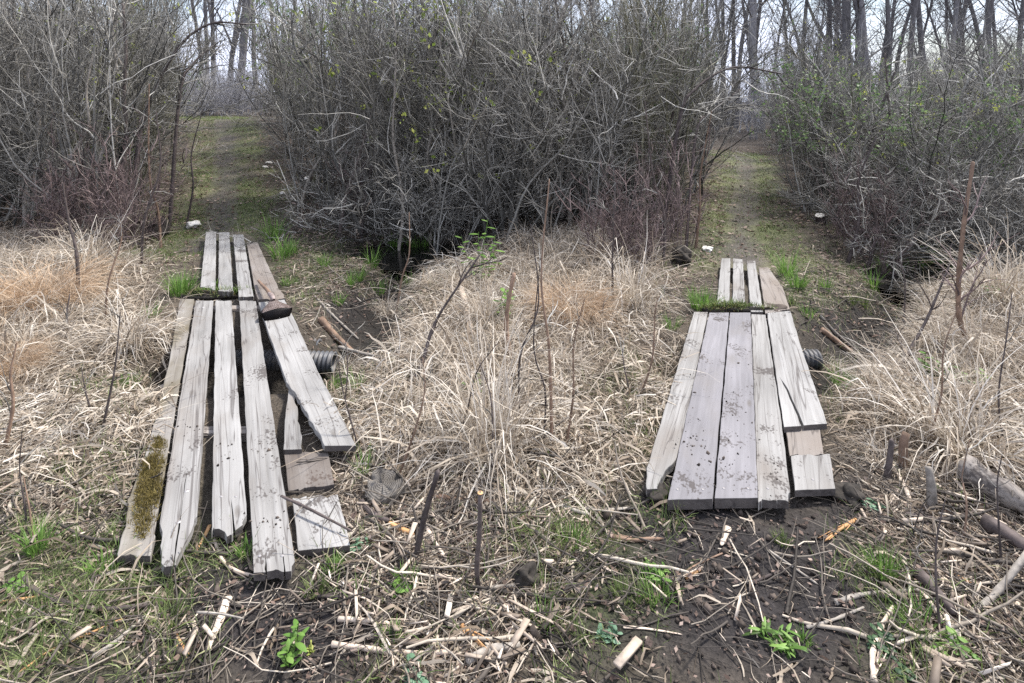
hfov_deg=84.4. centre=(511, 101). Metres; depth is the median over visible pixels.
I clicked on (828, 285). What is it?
green grass tuft
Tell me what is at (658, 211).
red stemmed shrub
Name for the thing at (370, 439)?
pointed stick
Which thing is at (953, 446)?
dry grass tussock
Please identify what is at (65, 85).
tangled shrub
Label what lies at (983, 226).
brush shrub
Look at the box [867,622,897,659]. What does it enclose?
leafy plant
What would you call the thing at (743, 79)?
tangled shrub
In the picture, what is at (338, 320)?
stick
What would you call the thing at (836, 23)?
bare tree
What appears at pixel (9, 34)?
tangled shrub
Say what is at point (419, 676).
leafy plant
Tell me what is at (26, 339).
dry grass tussock
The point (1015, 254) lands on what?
brush shrub
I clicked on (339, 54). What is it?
tangled shrub
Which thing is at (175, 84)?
olive shrub
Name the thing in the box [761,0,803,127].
bare tree
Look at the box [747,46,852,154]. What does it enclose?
upright shrub
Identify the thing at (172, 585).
short green grass
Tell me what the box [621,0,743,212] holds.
upright shrub
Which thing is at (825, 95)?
upright shrub
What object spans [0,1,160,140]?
tangled shrub
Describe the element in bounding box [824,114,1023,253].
brush shrub
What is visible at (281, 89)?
upright shrub
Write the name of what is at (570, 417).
bare stalk
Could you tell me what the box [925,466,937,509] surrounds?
broken stub
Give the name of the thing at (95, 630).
reed
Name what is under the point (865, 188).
brush shrub
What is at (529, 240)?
dry grass tussock
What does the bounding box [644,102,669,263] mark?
bare sapling
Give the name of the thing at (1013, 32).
tangled shrub
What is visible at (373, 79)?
slender sapling
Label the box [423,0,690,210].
tangled shrub
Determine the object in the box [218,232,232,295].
weathered board
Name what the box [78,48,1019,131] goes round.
distant brush woods
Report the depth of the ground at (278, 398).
2.32 m
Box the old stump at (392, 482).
[367,467,407,506]
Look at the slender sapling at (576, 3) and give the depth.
8.42 m
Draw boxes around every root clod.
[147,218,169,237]
[672,244,691,263]
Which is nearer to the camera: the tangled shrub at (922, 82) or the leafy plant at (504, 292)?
the leafy plant at (504, 292)
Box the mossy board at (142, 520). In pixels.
[117,299,193,565]
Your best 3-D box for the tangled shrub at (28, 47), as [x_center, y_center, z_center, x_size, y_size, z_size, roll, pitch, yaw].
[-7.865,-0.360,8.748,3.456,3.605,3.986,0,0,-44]
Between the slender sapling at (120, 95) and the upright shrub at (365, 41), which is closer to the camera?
the slender sapling at (120, 95)
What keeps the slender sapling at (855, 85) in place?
on the ground at (278, 398)
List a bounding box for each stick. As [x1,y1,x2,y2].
[0,596,36,603]
[0,620,62,637]
[5,477,66,494]
[92,614,146,658]
[94,542,148,574]
[196,611,243,618]
[213,538,252,576]
[230,596,284,614]
[315,295,358,339]
[331,640,452,654]
[337,616,413,629]
[338,345,405,356]
[354,418,378,448]
[355,198,371,232]
[425,526,446,561]
[432,494,504,504]
[445,501,513,510]
[455,276,474,333]
[460,623,488,648]
[519,497,570,521]
[563,505,591,516]
[581,506,637,510]
[612,534,663,542]
[623,625,680,634]
[672,548,733,577]
[675,564,706,580]
[685,569,700,579]
[748,568,785,584]
[768,549,819,585]
[806,606,864,628]
[819,315,856,350]
[820,518,856,540]
[833,588,919,605]
[846,347,894,358]
[869,605,893,682]
[885,487,913,507]
[893,464,910,499]
[902,506,986,520]
[939,507,990,549]
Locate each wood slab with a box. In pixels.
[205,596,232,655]
[941,577,973,608]
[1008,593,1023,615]
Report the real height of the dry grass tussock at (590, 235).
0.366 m
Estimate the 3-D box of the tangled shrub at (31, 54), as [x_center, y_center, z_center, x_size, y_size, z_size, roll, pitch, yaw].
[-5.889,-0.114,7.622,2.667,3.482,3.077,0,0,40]
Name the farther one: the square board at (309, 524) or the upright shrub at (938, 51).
the upright shrub at (938, 51)
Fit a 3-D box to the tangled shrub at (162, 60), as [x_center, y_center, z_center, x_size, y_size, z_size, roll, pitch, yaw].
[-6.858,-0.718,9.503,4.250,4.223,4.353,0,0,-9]
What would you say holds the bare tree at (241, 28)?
on the ground at (278, 398)
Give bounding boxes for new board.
[668,313,728,509]
[715,313,757,508]
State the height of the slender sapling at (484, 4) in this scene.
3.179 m
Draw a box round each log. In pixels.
[318,316,355,355]
[820,327,852,351]
[913,568,957,615]
[957,454,1023,514]
[980,514,1023,552]
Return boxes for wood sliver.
[193,524,211,555]
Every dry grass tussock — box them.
[0,222,35,240]
[0,226,51,252]
[0,241,26,265]
[0,242,35,259]
[0,243,144,329]
[0,301,52,331]
[0,311,60,361]
[0,327,74,386]
[1,194,173,278]
[1,264,68,294]
[14,268,81,292]
[17,227,109,261]
[18,225,105,272]
[27,273,190,378]
[75,274,125,300]
[80,242,158,275]
[320,282,619,574]
[335,346,365,375]
[370,275,411,318]
[382,307,466,368]
[383,259,421,282]
[386,372,453,416]
[402,260,451,290]
[422,401,483,465]
[433,253,493,293]
[433,262,536,333]
[451,363,514,413]
[457,336,501,378]
[463,235,502,256]
[470,264,514,296]
[488,310,541,352]
[496,219,546,246]
[499,259,639,337]
[502,272,550,298]
[505,245,531,258]
[505,251,556,275]
[517,268,585,325]
[523,224,579,256]
[523,321,590,357]
[526,332,610,391]
[528,259,580,290]
[533,384,582,421]
[538,231,566,241]
[544,223,603,252]
[553,214,606,246]
[556,219,622,248]
[563,312,604,335]
[569,220,720,325]
[571,255,641,288]
[572,228,628,256]
[592,246,635,266]
[633,236,672,264]
[817,306,1023,512]
[822,350,859,376]
[831,334,937,402]
[836,419,949,484]
[841,347,912,378]
[880,308,981,353]
[881,209,1023,327]
[883,286,970,328]
[892,270,968,305]
[906,282,949,302]
[918,299,1008,338]
[923,341,1021,422]
[934,321,1020,375]
[936,350,1022,403]
[953,232,1023,295]
[964,257,1022,281]
[977,293,1023,320]
[1002,302,1023,349]
[1004,376,1023,415]
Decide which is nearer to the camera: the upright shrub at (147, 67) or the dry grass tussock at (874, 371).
the dry grass tussock at (874, 371)
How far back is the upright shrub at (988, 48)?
13.44 m
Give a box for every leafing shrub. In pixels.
[164,47,210,129]
[234,3,292,124]
[254,0,356,134]
[256,0,378,150]
[257,9,335,156]
[315,0,479,143]
[382,0,545,184]
[609,1,717,203]
[744,20,905,213]
[752,37,881,110]
[753,65,896,193]
[792,43,933,188]
[821,54,1023,217]
[853,44,938,126]
[860,57,1022,231]
[892,59,953,160]
[924,45,1019,123]
[953,20,1022,72]
[973,47,1019,174]
[985,24,1021,83]
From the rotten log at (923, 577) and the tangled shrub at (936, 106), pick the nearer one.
the rotten log at (923, 577)
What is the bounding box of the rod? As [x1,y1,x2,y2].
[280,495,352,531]
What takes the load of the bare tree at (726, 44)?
on the ground at (278, 398)
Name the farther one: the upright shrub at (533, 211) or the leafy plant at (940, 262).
the upright shrub at (533, 211)
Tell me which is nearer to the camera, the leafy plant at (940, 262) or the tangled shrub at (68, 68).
the leafy plant at (940, 262)
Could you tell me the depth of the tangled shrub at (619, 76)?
7.82 m
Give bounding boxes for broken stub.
[883,438,894,480]
[898,431,909,469]
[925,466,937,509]
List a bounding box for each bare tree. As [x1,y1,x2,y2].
[169,0,228,106]
[178,0,221,67]
[183,1,275,84]
[191,0,228,79]
[193,0,231,110]
[201,0,268,110]
[206,0,266,110]
[225,0,284,110]
[235,0,279,112]
[248,0,268,109]
[257,0,299,54]
[672,1,717,45]
[684,0,747,127]
[694,0,733,106]
[698,0,744,125]
[700,0,743,125]
[703,1,745,127]
[708,0,780,127]
[709,0,745,125]
[713,0,765,52]
[713,0,776,123]
[716,0,768,122]
[722,0,810,132]
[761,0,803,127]
[761,0,807,64]
[762,0,822,53]
[763,0,796,66]
[769,0,826,68]
[773,0,881,72]
[796,0,834,52]
[798,0,884,60]
[798,0,934,120]
[800,0,842,62]
[801,3,855,71]
[807,1,877,60]
[808,0,881,73]
[814,0,866,69]
[820,2,883,77]
[822,0,896,70]
[825,0,870,101]
[851,0,941,78]
[855,0,927,81]
[866,0,951,85]
[870,1,922,77]
[878,0,930,96]
[883,0,922,82]
[898,0,953,79]
[899,0,966,82]
[900,0,973,95]
[924,0,984,72]
[925,0,984,93]
[926,0,996,68]
[927,0,1020,63]
[929,1,973,64]
[930,4,983,63]
[931,0,974,70]
[932,0,982,53]
[934,0,976,59]
[955,0,1014,68]
[957,0,1019,65]
[967,0,1016,65]
[976,0,1023,62]
[980,0,1023,56]
[980,0,1023,62]
[998,0,1020,42]
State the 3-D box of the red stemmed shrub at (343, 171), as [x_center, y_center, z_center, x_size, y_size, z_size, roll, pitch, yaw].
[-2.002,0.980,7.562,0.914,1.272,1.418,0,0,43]
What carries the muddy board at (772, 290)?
on the ground at (278, 398)
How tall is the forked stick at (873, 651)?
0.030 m
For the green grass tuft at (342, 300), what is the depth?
4.66 m
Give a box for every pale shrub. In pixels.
[180,68,238,116]
[180,80,236,116]
[183,80,229,114]
[192,63,268,115]
[193,74,250,113]
[203,65,252,114]
[207,47,265,114]
[217,58,273,114]
[722,55,779,139]
[747,57,802,138]
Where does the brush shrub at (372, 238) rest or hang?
on the ground at (278, 398)
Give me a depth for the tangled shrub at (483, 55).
9.44 m
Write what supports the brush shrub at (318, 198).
on the ground at (278, 398)
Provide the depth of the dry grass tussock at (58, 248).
5.48 m
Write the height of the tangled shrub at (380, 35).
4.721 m
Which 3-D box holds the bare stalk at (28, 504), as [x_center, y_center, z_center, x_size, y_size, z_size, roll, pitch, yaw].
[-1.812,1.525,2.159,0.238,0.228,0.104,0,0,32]
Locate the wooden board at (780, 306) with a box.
[763,303,786,312]
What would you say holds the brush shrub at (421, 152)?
on the ground at (278, 398)
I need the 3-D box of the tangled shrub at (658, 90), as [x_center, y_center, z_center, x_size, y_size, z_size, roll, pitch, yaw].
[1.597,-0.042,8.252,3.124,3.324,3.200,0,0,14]
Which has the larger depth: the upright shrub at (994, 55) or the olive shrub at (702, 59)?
the upright shrub at (994, 55)
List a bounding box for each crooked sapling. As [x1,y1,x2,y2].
[0,0,71,177]
[498,15,628,225]
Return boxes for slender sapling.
[1,1,39,200]
[3,0,71,225]
[5,1,42,162]
[19,55,151,238]
[20,2,92,213]
[34,6,121,228]
[36,0,105,208]
[53,0,168,204]
[57,12,142,203]
[78,0,186,224]
[80,0,144,157]
[271,2,338,192]
[277,0,363,234]
[289,29,372,205]
[311,11,354,190]
[315,0,356,194]
[334,0,378,191]
[341,0,405,196]
[357,0,422,250]
[366,37,433,231]
[391,54,477,205]
[394,7,464,243]
[426,39,482,240]
[476,0,513,214]
[520,6,585,205]
[521,43,604,227]
[522,0,579,231]
[536,1,612,219]
[539,0,585,217]
[540,41,605,231]
[559,9,618,211]
[572,1,632,202]
[572,27,612,209]
[578,39,634,157]
[581,1,649,223]
[606,2,664,208]
[628,31,726,225]
[771,52,849,200]
[796,39,863,205]
[804,69,878,206]
[814,58,899,214]
[819,61,906,182]
[844,52,939,217]
[846,53,922,211]
[858,114,896,197]
[881,83,917,196]
[909,26,1023,217]
[926,44,1016,165]
[930,65,1001,146]
[940,42,1018,184]
[942,74,1017,156]
[989,58,1023,192]
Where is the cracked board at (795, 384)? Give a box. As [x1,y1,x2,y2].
[767,311,826,432]
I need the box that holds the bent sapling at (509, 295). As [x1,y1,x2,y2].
[504,273,515,358]
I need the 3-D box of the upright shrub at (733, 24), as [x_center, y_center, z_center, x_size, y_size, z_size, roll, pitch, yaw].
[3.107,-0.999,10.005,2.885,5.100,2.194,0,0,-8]
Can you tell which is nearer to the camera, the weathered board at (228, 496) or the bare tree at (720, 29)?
the weathered board at (228, 496)
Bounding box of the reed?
[19,618,122,671]
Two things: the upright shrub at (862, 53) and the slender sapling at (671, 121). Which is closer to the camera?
the slender sapling at (671, 121)
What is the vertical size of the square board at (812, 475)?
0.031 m
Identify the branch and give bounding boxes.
[22,575,151,611]
[131,3,281,235]
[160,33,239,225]
[315,593,471,600]
[358,499,389,522]
[388,521,414,534]
[465,642,520,666]
[472,0,576,225]
[479,583,513,592]
[655,37,805,247]
[685,69,741,247]
[944,551,1023,641]
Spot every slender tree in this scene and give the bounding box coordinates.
[251,1,354,190]
[392,0,481,134]
[573,0,659,184]
[757,20,849,143]
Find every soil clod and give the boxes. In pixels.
[511,561,539,588]
[642,483,668,503]
[831,481,865,509]
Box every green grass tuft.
[8,510,73,558]
[76,531,137,581]
[107,371,141,390]
[141,300,168,320]
[141,586,199,637]
[153,268,201,297]
[199,285,240,292]
[232,532,252,558]
[248,210,292,241]
[263,228,299,259]
[278,277,298,286]
[282,239,304,255]
[298,566,331,599]
[316,250,334,267]
[319,547,350,575]
[323,359,352,388]
[330,288,348,304]
[343,269,363,287]
[345,366,366,390]
[345,441,384,478]
[350,259,369,281]
[359,244,386,268]
[370,278,388,294]
[373,618,407,650]
[380,231,406,246]
[385,561,423,587]
[400,272,413,285]
[404,232,432,247]
[523,590,561,634]
[559,515,591,551]
[606,572,646,607]
[634,562,685,607]
[658,310,686,329]
[683,282,727,311]
[708,300,759,306]
[767,246,812,277]
[769,525,795,548]
[778,266,814,290]
[786,293,797,305]
[796,304,819,318]
[796,623,819,648]
[810,274,835,290]
[823,356,851,384]
[841,369,861,387]
[843,287,859,305]
[852,530,918,581]
[855,292,874,309]
[860,264,883,289]
[865,256,906,269]
[882,580,964,657]
[899,293,913,305]
[903,259,930,267]
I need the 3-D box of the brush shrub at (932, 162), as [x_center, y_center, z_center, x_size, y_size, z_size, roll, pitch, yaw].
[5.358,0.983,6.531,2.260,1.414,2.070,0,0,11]
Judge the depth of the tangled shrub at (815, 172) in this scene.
8.35 m
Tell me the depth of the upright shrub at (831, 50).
15.15 m
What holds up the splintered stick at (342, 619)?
on the ground at (278, 398)
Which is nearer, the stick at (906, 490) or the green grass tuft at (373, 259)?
the stick at (906, 490)
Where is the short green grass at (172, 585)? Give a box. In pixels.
[0,119,1023,682]
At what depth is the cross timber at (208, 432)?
2.71 m
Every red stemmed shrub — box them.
[1,160,79,244]
[10,98,122,242]
[32,169,128,240]
[43,169,110,229]
[62,104,169,247]
[74,116,191,245]
[75,147,167,253]
[322,133,399,216]
[335,159,385,211]
[552,149,662,259]
[573,166,641,263]
[592,200,667,264]
[604,177,664,265]
[623,174,693,261]
[631,122,715,246]
[802,125,882,256]
[840,155,927,249]
[844,184,929,276]
[916,150,983,252]
[935,169,1003,235]
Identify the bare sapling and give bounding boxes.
[139,84,162,247]
[140,112,167,263]
[179,110,202,225]
[337,103,374,236]
[345,123,381,239]
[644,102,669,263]
[691,111,711,247]
[846,136,875,265]
[857,166,886,267]
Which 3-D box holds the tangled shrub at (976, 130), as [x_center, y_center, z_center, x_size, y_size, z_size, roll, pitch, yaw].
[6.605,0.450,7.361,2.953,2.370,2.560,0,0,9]
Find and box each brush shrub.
[197,96,452,254]
[260,134,444,238]
[274,154,423,220]
[283,129,461,226]
[283,165,463,242]
[313,164,458,247]
[324,148,420,216]
[325,113,483,236]
[335,81,543,230]
[343,80,518,203]
[348,133,452,227]
[349,136,556,222]
[357,168,420,225]
[362,151,489,237]
[373,130,495,240]
[387,109,511,220]
[407,152,494,219]
[412,110,622,226]
[416,141,503,228]
[430,144,512,241]
[432,111,554,206]
[435,110,574,219]
[437,137,587,226]
[771,112,1023,270]
[782,112,995,296]
[798,132,1021,271]
[803,123,1019,243]
[811,166,1000,233]
[814,106,1023,252]
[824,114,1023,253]
[829,124,1012,224]
[838,132,1023,267]
[862,130,1023,250]
[871,113,1023,243]
[887,148,1023,278]
[893,116,1005,217]
[909,130,1023,251]
[923,165,1023,253]
[941,126,1023,259]
[947,157,1023,229]
[963,160,1023,250]
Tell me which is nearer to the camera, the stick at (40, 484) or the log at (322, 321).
the stick at (40, 484)
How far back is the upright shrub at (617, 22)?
11.88 m
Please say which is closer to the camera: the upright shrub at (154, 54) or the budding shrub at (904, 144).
the budding shrub at (904, 144)
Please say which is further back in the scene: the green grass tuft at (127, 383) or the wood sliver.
the green grass tuft at (127, 383)
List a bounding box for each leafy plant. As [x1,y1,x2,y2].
[2,571,32,596]
[277,619,308,667]
[306,640,313,655]
[350,536,370,552]
[391,576,412,597]
[402,653,428,682]
[455,219,503,279]
[492,288,515,320]
[595,621,622,643]
[642,558,671,584]
[742,616,810,659]
[860,498,885,513]
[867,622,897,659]
[892,661,917,680]
[918,351,953,379]
[921,241,973,266]
[945,625,980,662]
[949,365,991,389]
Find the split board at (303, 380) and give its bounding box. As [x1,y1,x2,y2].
[259,300,355,450]
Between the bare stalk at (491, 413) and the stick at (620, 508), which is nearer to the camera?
the stick at (620, 508)
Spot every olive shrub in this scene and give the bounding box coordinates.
[87,2,185,217]
[90,0,234,161]
[102,0,202,132]
[107,0,193,97]
[161,9,186,121]
[244,0,301,145]
[578,0,736,232]
[628,0,715,163]
[650,0,718,133]
[669,0,725,167]
[683,0,738,175]
[689,0,729,150]
[778,0,834,160]
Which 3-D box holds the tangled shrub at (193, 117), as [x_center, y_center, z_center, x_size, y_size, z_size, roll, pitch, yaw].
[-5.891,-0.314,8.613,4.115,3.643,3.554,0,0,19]
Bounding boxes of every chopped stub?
[414,469,439,558]
[474,491,482,589]
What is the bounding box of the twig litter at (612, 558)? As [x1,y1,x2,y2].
[0,158,1023,682]
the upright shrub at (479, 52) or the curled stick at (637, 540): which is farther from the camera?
the upright shrub at (479, 52)
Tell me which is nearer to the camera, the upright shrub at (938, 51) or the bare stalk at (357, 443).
the bare stalk at (357, 443)
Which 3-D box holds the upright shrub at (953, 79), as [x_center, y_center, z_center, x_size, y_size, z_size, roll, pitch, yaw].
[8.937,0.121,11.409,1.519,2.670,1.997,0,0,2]
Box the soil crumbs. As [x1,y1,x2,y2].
[38,290,1010,682]
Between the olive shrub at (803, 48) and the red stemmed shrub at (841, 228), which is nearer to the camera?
the red stemmed shrub at (841, 228)
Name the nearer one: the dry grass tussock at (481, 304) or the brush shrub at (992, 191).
the dry grass tussock at (481, 304)
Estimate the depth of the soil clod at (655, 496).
2.25 m
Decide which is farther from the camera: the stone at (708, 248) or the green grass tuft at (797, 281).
the stone at (708, 248)
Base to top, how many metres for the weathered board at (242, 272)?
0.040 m
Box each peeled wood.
[188,617,199,642]
[720,525,731,545]
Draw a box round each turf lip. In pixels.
[180,281,254,299]
[698,296,776,313]
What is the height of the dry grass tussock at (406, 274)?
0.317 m
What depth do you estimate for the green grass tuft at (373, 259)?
5.82 m
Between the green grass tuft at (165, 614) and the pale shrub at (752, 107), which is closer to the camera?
the green grass tuft at (165, 614)
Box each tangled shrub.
[0,0,59,197]
[0,0,92,181]
[0,0,138,162]
[0,0,142,192]
[0,0,207,215]
[0,0,209,222]
[0,0,210,209]
[0,0,224,181]
[0,0,229,226]
[0,0,264,199]
[0,0,299,184]
[0,1,105,228]
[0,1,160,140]
[0,3,217,199]
[0,9,25,102]
[0,18,179,232]
[2,1,152,164]
[3,0,180,182]
[17,0,168,147]
[185,2,412,198]
[203,0,428,183]
[209,0,447,198]
[211,0,489,186]
[219,3,406,153]
[231,0,419,169]
[239,0,360,105]
[241,0,451,147]
[254,0,500,232]
[303,5,589,225]
[316,0,464,109]
[321,0,503,214]
[333,2,485,166]
[339,2,533,152]
[349,0,732,217]
[383,0,659,159]
[392,0,681,246]
[398,0,518,127]
[415,4,570,172]
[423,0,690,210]
[437,0,614,152]
[448,0,720,224]
[457,1,670,232]
[462,0,761,233]
[466,0,668,166]
[466,0,734,201]
[478,0,756,200]
[481,0,633,169]
[489,1,700,187]
[491,0,801,212]
[492,0,826,216]
[507,0,726,203]
[526,0,732,148]
[534,4,689,195]
[543,0,736,216]
[550,0,659,187]
[604,9,740,111]
[614,0,798,194]
[745,76,862,183]
[745,79,870,202]
[747,81,911,208]
[749,31,881,144]
[755,36,977,200]
[776,1,1023,237]
[779,49,963,193]
[824,18,1023,227]
[835,74,972,213]
[839,58,1007,199]
[858,18,1023,151]
[860,52,955,131]
[862,46,968,136]
[863,42,1016,187]
[863,60,1023,211]
[865,57,1013,191]
[886,27,1023,160]
[895,90,1023,201]
[896,45,1023,210]
[902,42,1023,198]
[922,72,1018,157]
[942,30,1020,137]
[945,55,1022,197]
[952,55,1023,206]
[967,76,1023,179]
[969,79,1023,167]
[976,24,1021,100]
[977,26,1023,194]
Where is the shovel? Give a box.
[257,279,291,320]
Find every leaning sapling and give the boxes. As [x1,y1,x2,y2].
[412,252,505,384]
[889,259,949,367]
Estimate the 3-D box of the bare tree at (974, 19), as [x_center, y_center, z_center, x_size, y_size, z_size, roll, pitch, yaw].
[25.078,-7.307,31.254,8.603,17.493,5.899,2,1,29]
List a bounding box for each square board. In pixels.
[292,495,349,556]
[791,454,834,496]
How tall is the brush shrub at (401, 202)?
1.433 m
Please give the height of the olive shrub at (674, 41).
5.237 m
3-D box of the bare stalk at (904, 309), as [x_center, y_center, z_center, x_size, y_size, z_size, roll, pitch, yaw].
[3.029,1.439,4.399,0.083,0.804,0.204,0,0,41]
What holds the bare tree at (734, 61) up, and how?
on the ground at (278, 398)
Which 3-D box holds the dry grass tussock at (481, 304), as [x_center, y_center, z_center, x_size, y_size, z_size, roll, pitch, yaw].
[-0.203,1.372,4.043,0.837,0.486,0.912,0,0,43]
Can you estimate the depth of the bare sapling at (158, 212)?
6.45 m
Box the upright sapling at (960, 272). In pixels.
[929,161,1018,344]
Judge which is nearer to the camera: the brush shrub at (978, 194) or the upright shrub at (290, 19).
the brush shrub at (978, 194)
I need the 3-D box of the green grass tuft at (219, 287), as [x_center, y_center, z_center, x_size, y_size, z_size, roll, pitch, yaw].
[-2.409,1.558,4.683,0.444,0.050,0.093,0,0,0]
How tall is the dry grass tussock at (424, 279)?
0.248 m
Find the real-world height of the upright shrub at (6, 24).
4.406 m
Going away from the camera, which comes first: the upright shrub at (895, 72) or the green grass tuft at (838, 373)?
the green grass tuft at (838, 373)
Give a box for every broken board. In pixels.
[283,390,301,454]
[646,312,707,496]
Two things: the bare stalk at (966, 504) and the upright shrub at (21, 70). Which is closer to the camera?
the bare stalk at (966, 504)
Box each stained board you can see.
[284,452,333,494]
[785,426,822,461]
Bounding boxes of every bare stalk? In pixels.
[0,342,17,448]
[0,422,70,533]
[20,474,53,535]
[52,294,71,334]
[59,182,97,297]
[76,362,105,416]
[101,302,138,430]
[103,209,121,321]
[115,287,129,328]
[332,327,347,405]
[337,326,363,451]
[393,354,438,472]
[395,213,411,311]
[443,326,501,444]
[471,361,508,474]
[506,255,546,443]
[513,226,564,414]
[516,179,566,450]
[566,298,588,444]
[585,188,621,307]
[585,288,613,319]
[614,330,630,387]
[640,280,677,393]
[897,239,906,335]
[904,497,945,628]
[913,305,958,436]
[922,335,940,360]
[961,430,1000,537]
[972,440,1023,557]
[997,294,1023,436]
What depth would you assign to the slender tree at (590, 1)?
9.92 m
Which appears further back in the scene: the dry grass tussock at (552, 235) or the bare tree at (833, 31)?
the bare tree at (833, 31)
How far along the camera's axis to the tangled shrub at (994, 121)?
7.01 m
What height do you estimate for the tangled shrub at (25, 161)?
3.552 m
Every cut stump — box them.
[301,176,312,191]
[815,213,826,223]
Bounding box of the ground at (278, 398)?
[0,102,1023,682]
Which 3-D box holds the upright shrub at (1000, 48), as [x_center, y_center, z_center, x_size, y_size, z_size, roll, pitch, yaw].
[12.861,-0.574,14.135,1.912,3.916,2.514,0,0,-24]
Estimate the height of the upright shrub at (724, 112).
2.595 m
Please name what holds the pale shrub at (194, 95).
on the ground at (278, 398)
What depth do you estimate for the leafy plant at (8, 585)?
1.86 m
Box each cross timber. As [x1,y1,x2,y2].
[172,426,246,441]
[192,306,260,312]
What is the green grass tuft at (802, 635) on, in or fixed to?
on the ground at (278, 398)
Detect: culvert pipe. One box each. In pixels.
[235,349,337,374]
[802,349,823,369]
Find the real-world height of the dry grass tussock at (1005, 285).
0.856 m
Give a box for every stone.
[186,220,200,228]
[702,246,712,252]
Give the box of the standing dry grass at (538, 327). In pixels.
[0,203,1023,504]
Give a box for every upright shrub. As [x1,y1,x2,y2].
[0,0,68,141]
[0,0,71,208]
[0,0,105,196]
[0,0,107,197]
[0,0,118,221]
[0,0,208,239]
[12,0,128,153]
[30,0,180,150]
[51,0,213,167]
[86,0,188,200]
[97,0,200,187]
[98,0,173,172]
[115,0,194,88]
[118,0,189,122]
[119,5,191,149]
[127,2,191,110]
[177,53,233,115]
[186,68,227,113]
[231,75,280,115]
[233,0,407,207]
[247,0,336,117]
[248,0,323,150]
[249,11,282,118]
[254,0,344,111]
[254,1,293,127]
[263,15,311,137]
[306,0,429,173]
[306,0,462,200]
[327,0,448,223]
[364,0,456,142]
[371,0,495,168]
[387,0,573,197]
[400,0,594,234]
[427,0,505,132]
[434,0,574,210]
[451,1,574,150]
[461,0,564,182]
[477,0,641,218]
[573,0,630,75]
[575,0,652,118]
[602,0,664,163]
[607,0,717,177]
[613,0,745,199]
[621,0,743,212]
[633,0,766,184]
[654,19,707,182]
[685,2,726,149]
[707,74,745,137]
[739,7,837,189]
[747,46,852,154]
[752,72,828,151]
[754,32,814,126]
[754,34,841,158]
[754,47,793,141]
[761,0,866,183]
[762,0,871,196]
[769,12,831,109]
[771,0,843,157]
[777,7,913,101]
[778,22,915,203]
[778,62,863,173]
[786,29,922,178]
[795,6,835,69]
[802,30,871,170]
[822,16,849,143]
[829,59,927,180]
[837,20,930,170]
[867,49,945,117]
[897,13,998,117]
[900,12,964,104]
[906,23,1023,165]
[919,42,998,148]
[931,11,1009,89]
[936,0,1020,147]
[949,27,1017,114]
[952,25,1021,155]
[963,8,1022,69]
[981,4,1023,59]
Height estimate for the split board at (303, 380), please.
0.026 m
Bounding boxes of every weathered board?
[160,300,212,574]
[200,232,215,289]
[212,300,246,543]
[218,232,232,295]
[233,235,253,300]
[239,300,294,580]
[717,258,729,301]
[732,258,744,301]
[747,261,762,314]
[751,314,789,510]
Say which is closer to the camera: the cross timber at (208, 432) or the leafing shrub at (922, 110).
the cross timber at (208, 432)
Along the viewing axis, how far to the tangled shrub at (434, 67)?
7.67 m
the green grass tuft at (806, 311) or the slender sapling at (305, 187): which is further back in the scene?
the slender sapling at (305, 187)
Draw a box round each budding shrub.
[4,1,187,178]
[9,2,115,119]
[170,0,415,167]
[225,0,503,210]
[297,0,539,196]
[314,19,605,254]
[342,5,455,165]
[388,1,477,133]
[531,1,656,167]
[819,24,1003,216]
[848,51,911,150]
[862,47,1023,210]
[914,44,1023,165]
[938,50,1023,168]
[977,95,1023,204]
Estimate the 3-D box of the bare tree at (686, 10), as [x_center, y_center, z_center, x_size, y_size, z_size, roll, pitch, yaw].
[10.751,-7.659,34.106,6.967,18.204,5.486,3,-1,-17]
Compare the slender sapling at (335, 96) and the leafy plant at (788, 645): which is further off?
the slender sapling at (335, 96)
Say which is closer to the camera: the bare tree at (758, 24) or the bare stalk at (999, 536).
the bare stalk at (999, 536)
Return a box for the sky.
[9,0,1023,101]
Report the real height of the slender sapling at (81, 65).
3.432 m
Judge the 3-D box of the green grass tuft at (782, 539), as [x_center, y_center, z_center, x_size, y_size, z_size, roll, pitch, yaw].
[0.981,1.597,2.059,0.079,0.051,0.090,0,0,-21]
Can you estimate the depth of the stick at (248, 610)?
1.78 m
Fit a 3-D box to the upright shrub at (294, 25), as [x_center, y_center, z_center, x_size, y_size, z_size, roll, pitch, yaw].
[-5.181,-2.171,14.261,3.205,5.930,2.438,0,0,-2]
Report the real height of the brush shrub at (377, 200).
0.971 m
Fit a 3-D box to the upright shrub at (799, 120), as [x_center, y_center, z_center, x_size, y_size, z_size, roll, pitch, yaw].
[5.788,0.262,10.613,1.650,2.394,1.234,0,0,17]
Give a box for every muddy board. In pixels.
[247,242,285,303]
[759,267,789,317]
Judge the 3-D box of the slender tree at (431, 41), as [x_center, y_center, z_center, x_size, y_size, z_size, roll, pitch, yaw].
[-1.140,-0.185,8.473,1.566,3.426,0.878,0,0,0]
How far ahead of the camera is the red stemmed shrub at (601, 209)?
5.64 m
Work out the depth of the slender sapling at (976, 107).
8.87 m
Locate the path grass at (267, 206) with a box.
[97,115,890,269]
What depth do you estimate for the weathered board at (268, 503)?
2.39 m
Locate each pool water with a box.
[343,243,475,269]
[854,262,996,293]

